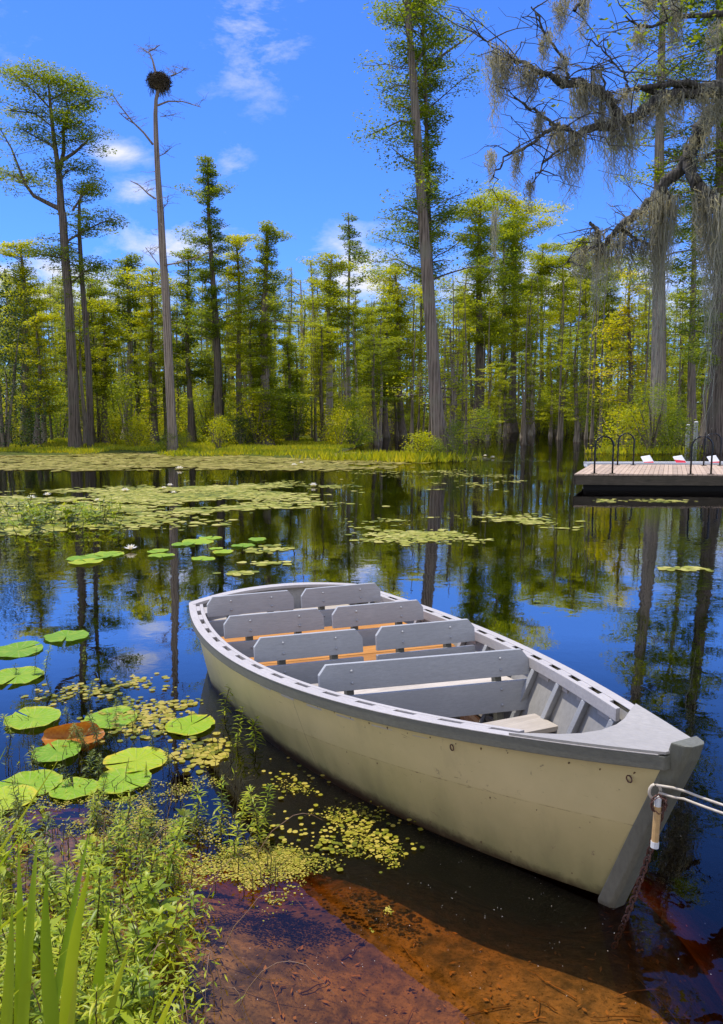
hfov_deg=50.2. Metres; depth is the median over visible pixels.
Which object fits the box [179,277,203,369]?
cypress tree
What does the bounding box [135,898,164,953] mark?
water weed
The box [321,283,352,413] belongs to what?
cypress tree
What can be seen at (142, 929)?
water weed
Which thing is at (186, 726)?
lily pad
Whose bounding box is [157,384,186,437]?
shrub
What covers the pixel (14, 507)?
water weed
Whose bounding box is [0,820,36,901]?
water weed
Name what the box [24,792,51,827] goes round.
water weed
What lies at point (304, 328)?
cypress tree
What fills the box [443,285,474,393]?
cypress tree
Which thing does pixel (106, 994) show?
water weed
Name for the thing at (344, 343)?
cypress tree
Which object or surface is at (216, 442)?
shrub
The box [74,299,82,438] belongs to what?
bare trunk
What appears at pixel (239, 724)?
water weed
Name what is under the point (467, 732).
rowing boat
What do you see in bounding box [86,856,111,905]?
water weed
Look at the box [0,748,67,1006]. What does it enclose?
arching grass
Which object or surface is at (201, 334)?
bare trunk
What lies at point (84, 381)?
young cypress
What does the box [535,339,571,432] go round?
young cypress
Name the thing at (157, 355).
bare trunk
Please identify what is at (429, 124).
cypress tree
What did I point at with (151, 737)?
water weed
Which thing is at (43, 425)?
cypress tree
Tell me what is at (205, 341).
young cypress
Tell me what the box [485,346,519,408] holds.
young cypress
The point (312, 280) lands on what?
cypress tree
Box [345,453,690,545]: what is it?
lily patch
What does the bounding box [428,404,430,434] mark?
bare trunk
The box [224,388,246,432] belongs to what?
shrub
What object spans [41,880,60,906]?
water weed
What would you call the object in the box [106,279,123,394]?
cypress tree
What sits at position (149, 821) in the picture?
water weed
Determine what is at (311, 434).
bare trunk
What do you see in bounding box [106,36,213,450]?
dead cypress
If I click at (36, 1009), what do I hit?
water weed
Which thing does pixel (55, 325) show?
cypress tree
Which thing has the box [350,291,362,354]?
cypress tree
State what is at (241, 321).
cypress tree
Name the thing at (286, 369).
cypress tree
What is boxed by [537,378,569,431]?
shrub
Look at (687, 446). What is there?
post
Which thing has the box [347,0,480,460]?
leaning cypress
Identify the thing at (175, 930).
water weed
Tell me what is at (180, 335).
cypress tree
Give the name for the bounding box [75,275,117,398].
cypress tree
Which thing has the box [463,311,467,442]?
bare trunk
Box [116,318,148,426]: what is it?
cypress tree
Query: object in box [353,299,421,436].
cypress tree
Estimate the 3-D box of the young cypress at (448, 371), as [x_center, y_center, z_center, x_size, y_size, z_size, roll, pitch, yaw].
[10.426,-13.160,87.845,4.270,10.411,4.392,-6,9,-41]
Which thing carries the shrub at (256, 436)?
on the ground at (436, 892)
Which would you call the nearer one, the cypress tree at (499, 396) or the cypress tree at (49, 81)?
the cypress tree at (49, 81)
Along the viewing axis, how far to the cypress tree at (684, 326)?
156.64 m
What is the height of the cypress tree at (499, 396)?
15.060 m
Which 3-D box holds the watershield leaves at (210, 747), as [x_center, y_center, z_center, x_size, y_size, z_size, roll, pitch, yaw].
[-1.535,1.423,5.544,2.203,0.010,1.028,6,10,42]
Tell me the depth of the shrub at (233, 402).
90.23 m
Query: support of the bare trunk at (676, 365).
in the water
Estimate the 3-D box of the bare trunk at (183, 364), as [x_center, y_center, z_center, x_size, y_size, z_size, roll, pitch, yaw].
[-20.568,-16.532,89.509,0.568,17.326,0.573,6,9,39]
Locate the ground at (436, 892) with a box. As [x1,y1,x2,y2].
[0,428,722,1023]
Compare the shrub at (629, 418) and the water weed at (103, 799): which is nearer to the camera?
the water weed at (103, 799)
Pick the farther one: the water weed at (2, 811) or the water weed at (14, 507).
the water weed at (14, 507)
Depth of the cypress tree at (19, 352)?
71.95 m
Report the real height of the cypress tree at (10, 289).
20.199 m
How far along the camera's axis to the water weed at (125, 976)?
2.63 m
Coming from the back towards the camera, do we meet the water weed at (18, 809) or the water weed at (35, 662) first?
the water weed at (35, 662)
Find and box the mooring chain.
[611,797,666,948]
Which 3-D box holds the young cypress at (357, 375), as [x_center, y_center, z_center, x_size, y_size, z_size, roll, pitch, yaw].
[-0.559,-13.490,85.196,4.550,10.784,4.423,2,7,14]
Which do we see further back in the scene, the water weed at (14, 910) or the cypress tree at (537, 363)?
the cypress tree at (537, 363)
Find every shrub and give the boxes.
[0,259,71,450]
[2,396,21,439]
[13,415,45,445]
[17,403,62,435]
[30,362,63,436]
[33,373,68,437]
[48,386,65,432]
[54,392,95,433]
[61,372,120,442]
[85,396,119,437]
[94,368,157,445]
[94,384,135,438]
[103,413,129,444]
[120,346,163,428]
[121,412,153,446]
[132,386,160,434]
[133,390,178,438]
[150,428,187,449]
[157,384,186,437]
[158,392,200,433]
[159,418,184,438]
[175,388,206,435]
[176,383,233,438]
[178,430,196,449]
[185,384,201,428]
[187,378,206,423]
[194,400,230,442]
[195,385,231,438]
[197,388,232,433]
[199,415,236,447]
[205,387,235,424]
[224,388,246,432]
[226,383,247,429]
[226,414,256,445]
[228,385,289,444]
[252,379,297,441]
[274,383,319,442]
[297,386,323,433]
[297,406,319,434]
[300,399,336,437]
[316,395,367,441]
[316,404,353,445]
[324,411,381,446]
[331,393,374,443]
[353,424,369,443]
[355,384,381,442]
[360,387,393,433]
[400,429,442,454]
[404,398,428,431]
[404,412,417,432]
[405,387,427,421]
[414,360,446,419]
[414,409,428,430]
[421,437,449,461]
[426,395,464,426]
[438,416,473,460]
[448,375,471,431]
[461,404,507,441]
[467,375,485,410]
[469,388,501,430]
[484,379,518,426]
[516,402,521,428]
[535,389,553,431]
[535,396,554,432]
[535,406,570,432]
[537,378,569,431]
[539,393,565,432]
[555,385,574,432]
[563,392,608,436]
[564,409,594,431]
[573,386,615,431]
[587,402,664,451]
[588,375,618,431]
[598,378,707,454]
[602,404,624,432]
[647,398,676,429]
[647,404,701,452]
[668,382,674,421]
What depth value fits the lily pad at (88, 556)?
11.57 m
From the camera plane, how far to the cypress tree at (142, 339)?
116.01 m
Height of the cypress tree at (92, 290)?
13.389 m
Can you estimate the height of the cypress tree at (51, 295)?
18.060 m
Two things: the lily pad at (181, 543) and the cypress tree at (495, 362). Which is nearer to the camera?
the lily pad at (181, 543)
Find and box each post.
[685,424,689,447]
[693,421,697,447]
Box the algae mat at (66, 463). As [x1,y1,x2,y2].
[0,452,489,471]
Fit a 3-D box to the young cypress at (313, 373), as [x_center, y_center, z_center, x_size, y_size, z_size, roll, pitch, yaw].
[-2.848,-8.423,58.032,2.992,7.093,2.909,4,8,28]
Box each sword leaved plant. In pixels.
[0,825,129,1023]
[149,973,187,1023]
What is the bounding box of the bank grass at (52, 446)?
[0,437,365,456]
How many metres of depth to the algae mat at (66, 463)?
35.14 m
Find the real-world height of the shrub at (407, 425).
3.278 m
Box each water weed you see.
[0,714,14,740]
[0,804,11,852]
[0,813,16,901]
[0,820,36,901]
[0,850,15,886]
[0,871,13,916]
[0,886,15,922]
[0,891,15,932]
[0,921,15,970]
[0,924,15,954]
[0,944,15,1023]
[0,957,5,993]
[0,991,35,1022]
[1,826,11,846]
[6,517,27,536]
[6,915,40,971]
[7,901,25,924]
[8,506,23,524]
[8,778,27,838]
[8,796,28,838]
[9,894,23,925]
[11,498,25,513]
[11,797,19,829]
[13,801,33,848]
[13,819,46,863]
[14,920,56,983]
[18,512,32,527]
[19,498,35,513]
[23,901,35,918]
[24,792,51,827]
[24,916,61,953]
[25,513,45,535]
[27,744,39,770]
[29,997,42,1018]
[30,518,38,537]
[30,976,41,1007]
[30,1004,43,1023]
[31,648,38,680]
[32,509,45,523]
[32,837,57,877]
[34,812,56,860]
[35,900,49,919]
[36,855,50,906]
[36,866,71,920]
[38,849,57,888]
[39,920,64,975]
[41,644,53,677]
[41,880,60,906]
[42,505,50,523]
[43,517,60,537]
[47,505,57,523]
[50,504,64,519]
[51,921,87,955]
[52,496,60,513]
[52,943,61,974]
[54,956,88,1023]
[55,883,88,930]
[57,764,72,784]
[57,864,78,922]
[59,502,71,527]
[59,985,86,1021]
[60,506,78,527]
[60,871,78,900]
[62,707,71,723]
[67,726,75,740]
[70,827,102,864]
[71,843,104,902]
[72,722,83,750]
[73,498,90,521]
[75,511,89,532]
[75,730,85,751]
[75,1010,88,1023]
[76,946,96,1008]
[78,927,93,966]
[78,940,92,988]
[78,941,105,985]
[79,728,88,753]
[79,983,123,1023]
[80,506,94,523]
[81,508,95,524]
[81,646,86,667]
[81,749,96,778]
[82,835,112,874]
[83,842,99,876]
[83,853,119,953]
[83,932,115,975]
[84,507,102,526]
[84,777,110,833]
[85,712,103,749]
[85,790,97,813]
[85,868,116,933]
[86,679,95,704]
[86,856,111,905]
[87,801,106,834]
[89,507,101,522]
[91,752,106,779]
[97,838,112,872]
[98,509,109,523]
[99,779,108,813]
[99,908,135,974]
[101,985,138,1023]
[102,827,115,863]
[103,712,113,743]
[103,955,130,1021]
[103,981,110,1007]
[105,923,123,968]
[105,967,146,1007]
[107,517,125,539]
[107,970,163,1021]
[108,816,130,862]
[110,502,123,520]
[112,698,119,724]
[112,794,127,843]
[112,994,131,1022]
[113,789,139,880]
[113,894,142,925]
[114,847,137,897]
[118,960,150,1014]
[119,961,152,1019]
[120,935,146,969]
[122,878,156,919]
[122,911,164,1005]
[123,905,172,974]
[127,698,137,724]
[127,815,150,883]
[127,1003,143,1023]
[130,848,153,920]
[133,1009,149,1023]
[135,809,159,842]
[135,828,152,862]
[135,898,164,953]
[136,871,183,939]
[137,845,165,895]
[138,807,151,831]
[138,985,163,1020]
[141,879,167,917]
[144,842,165,876]
[147,726,156,747]
[147,779,155,807]
[148,903,188,974]
[155,816,192,897]
[161,835,181,895]
[163,747,173,771]
[165,819,178,845]
[172,928,183,954]
[174,833,188,857]
[175,808,196,833]
[181,888,202,934]
[183,785,208,836]
[187,817,197,847]
[210,777,232,845]
[216,684,233,722]
[221,821,246,867]
[233,706,247,756]
[234,791,251,828]
[242,785,267,853]
[246,716,266,754]
[259,783,275,830]
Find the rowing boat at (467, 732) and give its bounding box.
[189,582,703,908]
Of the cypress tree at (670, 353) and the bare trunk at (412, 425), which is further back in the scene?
the cypress tree at (670, 353)
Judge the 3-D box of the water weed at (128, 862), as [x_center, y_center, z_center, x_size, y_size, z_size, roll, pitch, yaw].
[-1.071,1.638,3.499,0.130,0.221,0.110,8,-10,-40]
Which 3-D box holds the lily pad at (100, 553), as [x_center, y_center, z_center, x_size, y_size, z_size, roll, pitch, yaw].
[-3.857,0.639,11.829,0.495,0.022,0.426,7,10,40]
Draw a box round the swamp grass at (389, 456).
[289,426,705,462]
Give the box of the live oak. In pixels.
[413,0,722,443]
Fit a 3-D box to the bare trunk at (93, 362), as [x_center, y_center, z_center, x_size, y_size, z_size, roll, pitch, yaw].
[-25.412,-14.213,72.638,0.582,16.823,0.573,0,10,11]
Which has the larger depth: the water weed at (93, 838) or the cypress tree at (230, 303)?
the cypress tree at (230, 303)
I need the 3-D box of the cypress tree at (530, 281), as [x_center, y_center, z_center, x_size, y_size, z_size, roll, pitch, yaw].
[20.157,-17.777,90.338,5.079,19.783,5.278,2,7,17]
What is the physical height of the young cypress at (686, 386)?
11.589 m
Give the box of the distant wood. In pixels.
[1,300,706,416]
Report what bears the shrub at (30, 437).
on the ground at (436, 892)
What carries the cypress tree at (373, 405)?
in the water
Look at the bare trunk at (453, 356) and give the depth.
70.43 m
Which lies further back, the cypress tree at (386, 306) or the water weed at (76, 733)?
the cypress tree at (386, 306)
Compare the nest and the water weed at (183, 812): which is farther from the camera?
the nest
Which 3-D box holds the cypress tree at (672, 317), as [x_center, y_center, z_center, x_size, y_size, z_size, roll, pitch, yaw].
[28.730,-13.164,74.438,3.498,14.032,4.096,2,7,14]
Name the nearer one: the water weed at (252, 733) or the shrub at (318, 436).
the water weed at (252, 733)
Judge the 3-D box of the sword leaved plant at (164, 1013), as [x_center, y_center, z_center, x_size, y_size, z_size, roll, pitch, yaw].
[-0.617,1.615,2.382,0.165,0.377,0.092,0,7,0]
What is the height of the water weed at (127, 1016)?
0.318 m
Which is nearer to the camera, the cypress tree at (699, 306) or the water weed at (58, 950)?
the water weed at (58, 950)
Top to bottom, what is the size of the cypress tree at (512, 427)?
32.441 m
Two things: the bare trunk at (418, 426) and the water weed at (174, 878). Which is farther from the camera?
the bare trunk at (418, 426)
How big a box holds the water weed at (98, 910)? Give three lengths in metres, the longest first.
0.464 x 0.176 x 0.162 m
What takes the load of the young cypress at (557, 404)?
on the water
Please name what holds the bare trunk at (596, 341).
in the water
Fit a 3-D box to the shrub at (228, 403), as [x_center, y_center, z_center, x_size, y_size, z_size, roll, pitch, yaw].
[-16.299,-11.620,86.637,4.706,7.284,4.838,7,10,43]
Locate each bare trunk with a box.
[41,336,47,438]
[43,327,53,438]
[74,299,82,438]
[86,298,96,425]
[88,283,101,440]
[157,285,158,432]
[176,278,180,435]
[181,302,186,415]
[201,282,203,412]
[225,290,229,423]
[309,310,312,437]
[312,296,316,441]
[313,300,317,438]
[339,322,342,407]
[410,280,414,432]
[410,305,416,442]
[417,339,421,432]
[422,349,426,436]
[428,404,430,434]
[444,309,447,432]
[453,284,458,439]
[460,299,463,434]
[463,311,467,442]
[469,327,471,425]
[482,333,484,422]
[484,295,485,392]
[488,311,490,436]
[522,298,528,444]
[535,275,547,431]
[557,294,563,439]
[576,269,580,393]
[584,297,595,438]
[589,280,596,438]
[594,297,599,395]
[598,275,606,436]
[602,293,610,430]
[611,325,612,431]
[615,285,626,434]
[640,289,649,441]
[675,274,683,428]
[675,320,679,407]
[676,305,680,437]
[704,370,710,432]
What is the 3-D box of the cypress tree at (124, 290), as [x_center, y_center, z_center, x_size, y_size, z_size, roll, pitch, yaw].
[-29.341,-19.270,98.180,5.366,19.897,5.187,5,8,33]
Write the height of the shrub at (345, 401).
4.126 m
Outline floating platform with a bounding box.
[573,464,722,490]
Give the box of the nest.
[144,70,172,99]
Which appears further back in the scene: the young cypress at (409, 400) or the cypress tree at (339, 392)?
the young cypress at (409, 400)
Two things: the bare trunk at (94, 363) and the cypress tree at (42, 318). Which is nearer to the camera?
the cypress tree at (42, 318)
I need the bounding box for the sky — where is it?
[0,0,715,410]
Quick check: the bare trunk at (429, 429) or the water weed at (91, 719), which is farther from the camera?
the bare trunk at (429, 429)
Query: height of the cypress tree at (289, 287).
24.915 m
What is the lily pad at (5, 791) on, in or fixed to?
on the water
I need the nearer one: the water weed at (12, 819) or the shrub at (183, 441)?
the water weed at (12, 819)
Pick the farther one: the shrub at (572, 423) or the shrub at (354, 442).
the shrub at (572, 423)
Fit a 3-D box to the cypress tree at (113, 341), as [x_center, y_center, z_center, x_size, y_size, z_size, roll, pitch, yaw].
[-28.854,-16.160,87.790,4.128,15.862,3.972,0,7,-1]
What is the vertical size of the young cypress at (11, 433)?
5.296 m
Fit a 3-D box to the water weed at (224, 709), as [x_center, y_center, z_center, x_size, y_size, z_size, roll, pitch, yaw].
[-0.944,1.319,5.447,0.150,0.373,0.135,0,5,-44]
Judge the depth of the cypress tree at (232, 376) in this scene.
101.14 m
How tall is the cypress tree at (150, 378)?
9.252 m
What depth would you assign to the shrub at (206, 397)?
63.96 m
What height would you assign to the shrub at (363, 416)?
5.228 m
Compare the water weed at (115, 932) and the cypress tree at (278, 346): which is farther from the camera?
the cypress tree at (278, 346)
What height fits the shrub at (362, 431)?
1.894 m
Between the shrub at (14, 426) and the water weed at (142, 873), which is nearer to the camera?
the water weed at (142, 873)
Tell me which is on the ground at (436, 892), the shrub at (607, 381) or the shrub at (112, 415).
the shrub at (112, 415)
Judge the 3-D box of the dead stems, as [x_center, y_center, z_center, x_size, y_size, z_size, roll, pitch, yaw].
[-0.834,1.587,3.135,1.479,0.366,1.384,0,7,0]
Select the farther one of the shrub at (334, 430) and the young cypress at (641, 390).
the young cypress at (641, 390)
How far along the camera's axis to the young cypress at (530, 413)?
88.42 m
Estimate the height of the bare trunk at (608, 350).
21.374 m
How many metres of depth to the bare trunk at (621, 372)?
88.74 m
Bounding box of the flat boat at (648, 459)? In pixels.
[584,455,722,467]
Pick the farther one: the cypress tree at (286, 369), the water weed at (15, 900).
the cypress tree at (286, 369)
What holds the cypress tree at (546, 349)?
in the water
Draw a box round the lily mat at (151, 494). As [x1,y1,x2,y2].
[0,480,388,535]
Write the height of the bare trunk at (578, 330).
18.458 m
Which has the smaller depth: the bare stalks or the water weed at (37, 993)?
the water weed at (37, 993)
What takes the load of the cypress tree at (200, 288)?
in the water
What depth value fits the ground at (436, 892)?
4.37 m
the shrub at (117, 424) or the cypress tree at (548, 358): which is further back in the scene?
the cypress tree at (548, 358)
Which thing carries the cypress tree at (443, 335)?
in the water
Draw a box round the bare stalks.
[0,702,288,900]
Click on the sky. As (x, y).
(276, 118)
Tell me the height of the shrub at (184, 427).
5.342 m
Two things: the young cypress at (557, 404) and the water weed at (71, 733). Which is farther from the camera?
the young cypress at (557, 404)
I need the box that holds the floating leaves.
[208,757,424,872]
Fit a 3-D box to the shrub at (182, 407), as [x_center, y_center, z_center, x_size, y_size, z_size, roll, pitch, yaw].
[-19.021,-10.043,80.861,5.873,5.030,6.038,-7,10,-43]
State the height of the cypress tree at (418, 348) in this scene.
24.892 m
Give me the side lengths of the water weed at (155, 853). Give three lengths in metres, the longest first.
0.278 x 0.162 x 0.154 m
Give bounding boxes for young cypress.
[0,328,17,404]
[0,374,21,442]
[52,338,100,428]
[79,344,94,418]
[106,379,119,429]
[109,356,133,417]
[174,362,192,419]
[177,354,205,437]
[191,321,232,391]
[207,376,234,421]
[247,342,282,415]
[248,326,282,406]
[302,353,336,437]
[338,341,371,431]
[359,360,390,419]
[380,328,498,446]
[382,354,414,436]
[403,369,423,431]
[440,350,464,426]
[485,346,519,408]
[492,358,529,436]
[493,350,521,424]
[511,327,555,434]
[530,337,573,436]
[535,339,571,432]
[539,328,593,436]
[545,375,571,435]
[571,348,606,424]
[573,340,617,433]
[633,366,649,428]
[649,370,673,415]
[666,350,702,435]
[673,376,687,430]
[677,347,706,424]
[685,345,708,434]
[685,368,707,426]
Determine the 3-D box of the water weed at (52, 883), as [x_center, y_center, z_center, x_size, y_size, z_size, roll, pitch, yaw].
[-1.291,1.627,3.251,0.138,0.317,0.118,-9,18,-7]
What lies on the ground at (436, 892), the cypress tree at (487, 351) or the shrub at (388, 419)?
the shrub at (388, 419)
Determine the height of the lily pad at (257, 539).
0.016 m
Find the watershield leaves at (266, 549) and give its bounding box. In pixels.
[213,499,713,601]
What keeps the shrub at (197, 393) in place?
on the ground at (436, 892)
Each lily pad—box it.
[0,640,42,656]
[0,666,44,683]
[0,769,62,795]
[0,784,36,809]
[3,706,60,729]
[31,740,80,761]
[41,721,104,746]
[43,630,88,641]
[48,777,97,799]
[66,553,111,560]
[68,558,103,563]
[84,706,136,728]
[95,551,123,556]
[96,766,151,793]
[103,746,167,772]
[147,549,167,552]
[148,553,174,556]
[165,714,214,735]
[171,542,193,545]
[182,538,213,543]
[190,556,214,560]
[199,536,221,539]
[212,549,232,553]
[231,543,254,546]
[249,537,265,540]
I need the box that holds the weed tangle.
[0,760,244,1023]
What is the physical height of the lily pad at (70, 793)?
0.015 m
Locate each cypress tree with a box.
[0,54,129,447]
[0,237,78,444]
[0,263,47,436]
[0,268,18,339]
[0,285,21,376]
[0,306,37,439]
[0,311,64,444]
[16,366,67,443]
[21,296,60,369]
[32,285,52,384]
[34,274,72,365]
[39,285,64,430]
[40,272,80,333]
[40,278,87,437]
[46,292,80,343]
[49,299,65,357]
[49,304,119,443]
[51,278,135,442]
[57,298,135,443]
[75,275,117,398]
[77,252,197,439]
[84,353,125,433]
[99,298,121,377]
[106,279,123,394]
[108,285,141,393]
[113,307,163,440]
[116,266,191,441]
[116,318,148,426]
[117,280,149,414]
[123,319,194,444]
[131,299,149,385]
[133,341,178,438]
[140,266,161,340]
[148,286,195,385]
[154,303,177,359]
[158,153,284,442]
[158,247,223,442]
[159,304,190,385]
[171,303,184,386]
[178,318,191,430]
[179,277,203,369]
[189,340,230,398]
[193,352,223,417]
[195,232,277,440]
[195,272,209,348]
[195,359,234,438]
[196,301,226,377]
[201,220,337,444]
[209,353,245,405]
[216,279,237,409]
[220,317,278,442]
[222,312,242,404]
[227,287,256,412]
[230,278,257,396]
[231,341,248,385]
[251,282,292,379]
[268,279,287,387]
[268,347,328,426]
[269,338,283,409]
[271,335,319,441]
[272,313,294,384]
[275,267,309,386]
[278,303,298,373]
[278,315,296,370]
[282,262,346,426]
[284,302,323,435]
[290,322,309,403]
[291,320,310,403]
[296,251,365,437]
[296,321,349,440]
[301,275,334,433]
[305,263,338,385]
[305,302,311,343]
[316,320,366,399]
[317,212,393,426]
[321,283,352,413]
[332,305,395,435]
[333,302,381,435]
[334,334,403,444]
[337,303,345,381]
[342,311,408,440]
[344,300,361,389]
[348,0,520,294]
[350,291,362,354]
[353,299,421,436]
[353,301,382,384]
[357,264,442,435]
[358,307,398,436]
[372,263,403,431]
[393,316,424,429]
[395,274,438,429]
[405,294,443,409]
[406,300,419,351]
[416,291,454,417]
[422,313,452,387]
[424,309,451,384]
[434,178,536,434]
[436,269,474,423]
[438,336,467,398]
[439,308,452,393]
[439,308,471,404]
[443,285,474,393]
[443,304,473,396]
[446,293,474,379]
[452,189,592,432]
[452,300,475,408]
[457,214,559,432]
[463,364,510,439]
[466,324,486,382]
[473,283,495,391]
[483,310,509,399]
[485,311,509,395]
[491,320,517,433]
[493,294,524,394]
[505,352,551,436]
[512,273,556,434]
[514,275,559,433]
[517,324,524,428]
[518,292,546,389]
[519,242,571,429]
[533,235,630,392]
[533,291,573,389]
[535,308,557,400]
[536,264,581,407]
[536,327,556,387]
[541,255,588,429]
[543,310,574,404]
[553,329,613,441]
[560,256,650,395]
[560,320,605,423]
[565,317,600,406]
[570,280,602,432]
[574,281,602,382]
[578,268,606,380]
[578,268,674,442]
[590,0,722,451]
[598,288,626,383]
[598,325,651,400]
[599,313,620,431]
[606,327,646,373]
[611,301,631,403]
[612,319,627,394]
[627,281,651,387]
[630,291,650,366]
[631,277,669,422]
[636,148,714,441]
[637,292,651,424]
[637,295,670,396]
[643,303,679,377]
[658,0,722,452]
[666,279,709,391]
[666,284,687,394]
[666,317,677,391]
[666,335,696,431]
[667,323,675,389]
[668,295,689,384]
[683,276,712,384]
[696,329,711,436]
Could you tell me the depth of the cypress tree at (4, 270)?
115.48 m
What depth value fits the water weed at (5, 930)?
2.93 m
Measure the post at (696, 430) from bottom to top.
2.610 m
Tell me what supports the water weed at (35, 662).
in the water
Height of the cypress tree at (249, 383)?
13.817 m
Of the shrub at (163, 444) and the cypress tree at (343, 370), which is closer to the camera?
the shrub at (163, 444)
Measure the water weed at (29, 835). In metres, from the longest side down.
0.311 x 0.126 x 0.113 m
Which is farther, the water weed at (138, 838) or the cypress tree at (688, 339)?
the cypress tree at (688, 339)
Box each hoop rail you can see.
[591,436,615,473]
[617,433,634,464]
[690,436,712,473]
[701,433,722,465]
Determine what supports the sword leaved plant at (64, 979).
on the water
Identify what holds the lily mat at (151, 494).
on the water
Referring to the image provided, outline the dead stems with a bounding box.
[0,786,333,1023]
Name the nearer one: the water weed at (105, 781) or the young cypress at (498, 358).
the water weed at (105, 781)
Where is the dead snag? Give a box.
[287,279,304,385]
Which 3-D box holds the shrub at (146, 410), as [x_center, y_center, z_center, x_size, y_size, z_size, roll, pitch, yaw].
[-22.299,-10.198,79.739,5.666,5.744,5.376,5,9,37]
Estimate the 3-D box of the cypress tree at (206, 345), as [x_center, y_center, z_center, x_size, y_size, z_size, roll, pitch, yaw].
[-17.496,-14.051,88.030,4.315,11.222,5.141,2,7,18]
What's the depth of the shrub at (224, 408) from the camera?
76.87 m
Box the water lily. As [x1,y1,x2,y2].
[125,544,136,549]
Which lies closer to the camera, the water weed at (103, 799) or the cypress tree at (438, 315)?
the water weed at (103, 799)
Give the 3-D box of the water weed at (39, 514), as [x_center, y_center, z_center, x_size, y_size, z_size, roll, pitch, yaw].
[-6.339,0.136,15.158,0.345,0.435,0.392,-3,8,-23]
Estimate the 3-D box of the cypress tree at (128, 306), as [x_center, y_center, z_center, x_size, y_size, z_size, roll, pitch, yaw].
[-18.661,-12.411,62.015,9.153,15.682,8.963,6,9,40]
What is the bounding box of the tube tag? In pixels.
[650,794,667,848]
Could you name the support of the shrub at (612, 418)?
on the water
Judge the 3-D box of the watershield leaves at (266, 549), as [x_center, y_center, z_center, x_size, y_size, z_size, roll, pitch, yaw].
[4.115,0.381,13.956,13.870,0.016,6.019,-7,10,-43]
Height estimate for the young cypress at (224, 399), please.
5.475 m
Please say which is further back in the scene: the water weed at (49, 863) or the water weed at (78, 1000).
the water weed at (49, 863)
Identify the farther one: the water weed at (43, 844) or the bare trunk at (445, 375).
the bare trunk at (445, 375)
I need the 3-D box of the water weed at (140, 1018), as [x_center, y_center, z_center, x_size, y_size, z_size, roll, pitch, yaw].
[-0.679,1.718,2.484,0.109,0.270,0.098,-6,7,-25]
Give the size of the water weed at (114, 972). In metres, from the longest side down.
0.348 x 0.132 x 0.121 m
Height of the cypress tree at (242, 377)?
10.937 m
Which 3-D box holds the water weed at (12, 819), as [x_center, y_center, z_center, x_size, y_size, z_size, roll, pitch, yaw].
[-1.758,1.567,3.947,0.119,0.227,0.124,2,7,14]
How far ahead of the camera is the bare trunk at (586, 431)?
72.07 m
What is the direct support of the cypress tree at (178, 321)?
in the water
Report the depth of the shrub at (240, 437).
51.56 m
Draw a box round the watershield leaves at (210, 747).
[20,672,239,773]
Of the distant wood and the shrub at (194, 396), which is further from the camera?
the distant wood
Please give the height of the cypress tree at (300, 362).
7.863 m
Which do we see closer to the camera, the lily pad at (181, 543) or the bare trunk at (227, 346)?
the lily pad at (181, 543)
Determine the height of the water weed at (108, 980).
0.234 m
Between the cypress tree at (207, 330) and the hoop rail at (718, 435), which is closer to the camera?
the hoop rail at (718, 435)
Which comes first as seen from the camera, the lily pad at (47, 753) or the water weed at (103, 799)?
the water weed at (103, 799)
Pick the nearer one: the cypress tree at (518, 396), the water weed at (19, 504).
the water weed at (19, 504)
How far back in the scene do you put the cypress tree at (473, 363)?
116.60 m
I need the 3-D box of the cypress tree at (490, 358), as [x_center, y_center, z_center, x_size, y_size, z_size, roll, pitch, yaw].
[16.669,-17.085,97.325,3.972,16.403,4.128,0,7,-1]
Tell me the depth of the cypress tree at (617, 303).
118.13 m
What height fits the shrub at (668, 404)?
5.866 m
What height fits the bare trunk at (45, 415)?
10.647 m
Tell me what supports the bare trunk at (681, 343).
in the water
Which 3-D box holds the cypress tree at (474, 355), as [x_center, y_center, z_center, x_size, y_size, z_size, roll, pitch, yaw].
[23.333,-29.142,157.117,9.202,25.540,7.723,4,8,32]
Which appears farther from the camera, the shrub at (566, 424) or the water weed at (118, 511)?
the shrub at (566, 424)
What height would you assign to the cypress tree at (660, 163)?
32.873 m
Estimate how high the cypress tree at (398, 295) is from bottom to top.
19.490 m
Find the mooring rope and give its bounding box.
[648,783,722,813]
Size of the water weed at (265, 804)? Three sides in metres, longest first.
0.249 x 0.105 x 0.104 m
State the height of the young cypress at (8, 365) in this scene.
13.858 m
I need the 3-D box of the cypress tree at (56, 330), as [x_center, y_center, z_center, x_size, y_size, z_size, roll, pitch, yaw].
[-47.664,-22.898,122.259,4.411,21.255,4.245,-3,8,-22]
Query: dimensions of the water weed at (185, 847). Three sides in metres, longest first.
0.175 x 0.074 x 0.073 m
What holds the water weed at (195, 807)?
in the water
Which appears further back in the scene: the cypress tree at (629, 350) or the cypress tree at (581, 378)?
the cypress tree at (581, 378)
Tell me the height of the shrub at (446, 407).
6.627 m
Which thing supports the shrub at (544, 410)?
on the water
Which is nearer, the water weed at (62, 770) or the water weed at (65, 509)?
the water weed at (62, 770)
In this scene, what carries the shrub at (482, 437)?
on the water
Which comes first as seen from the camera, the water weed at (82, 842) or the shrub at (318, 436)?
the water weed at (82, 842)
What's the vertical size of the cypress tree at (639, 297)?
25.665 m
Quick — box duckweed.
[11,771,403,932]
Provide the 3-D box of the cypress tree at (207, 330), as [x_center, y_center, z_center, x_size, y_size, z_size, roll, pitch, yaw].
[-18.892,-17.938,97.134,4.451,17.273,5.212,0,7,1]
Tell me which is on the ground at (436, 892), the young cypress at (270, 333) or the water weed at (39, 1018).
the young cypress at (270, 333)

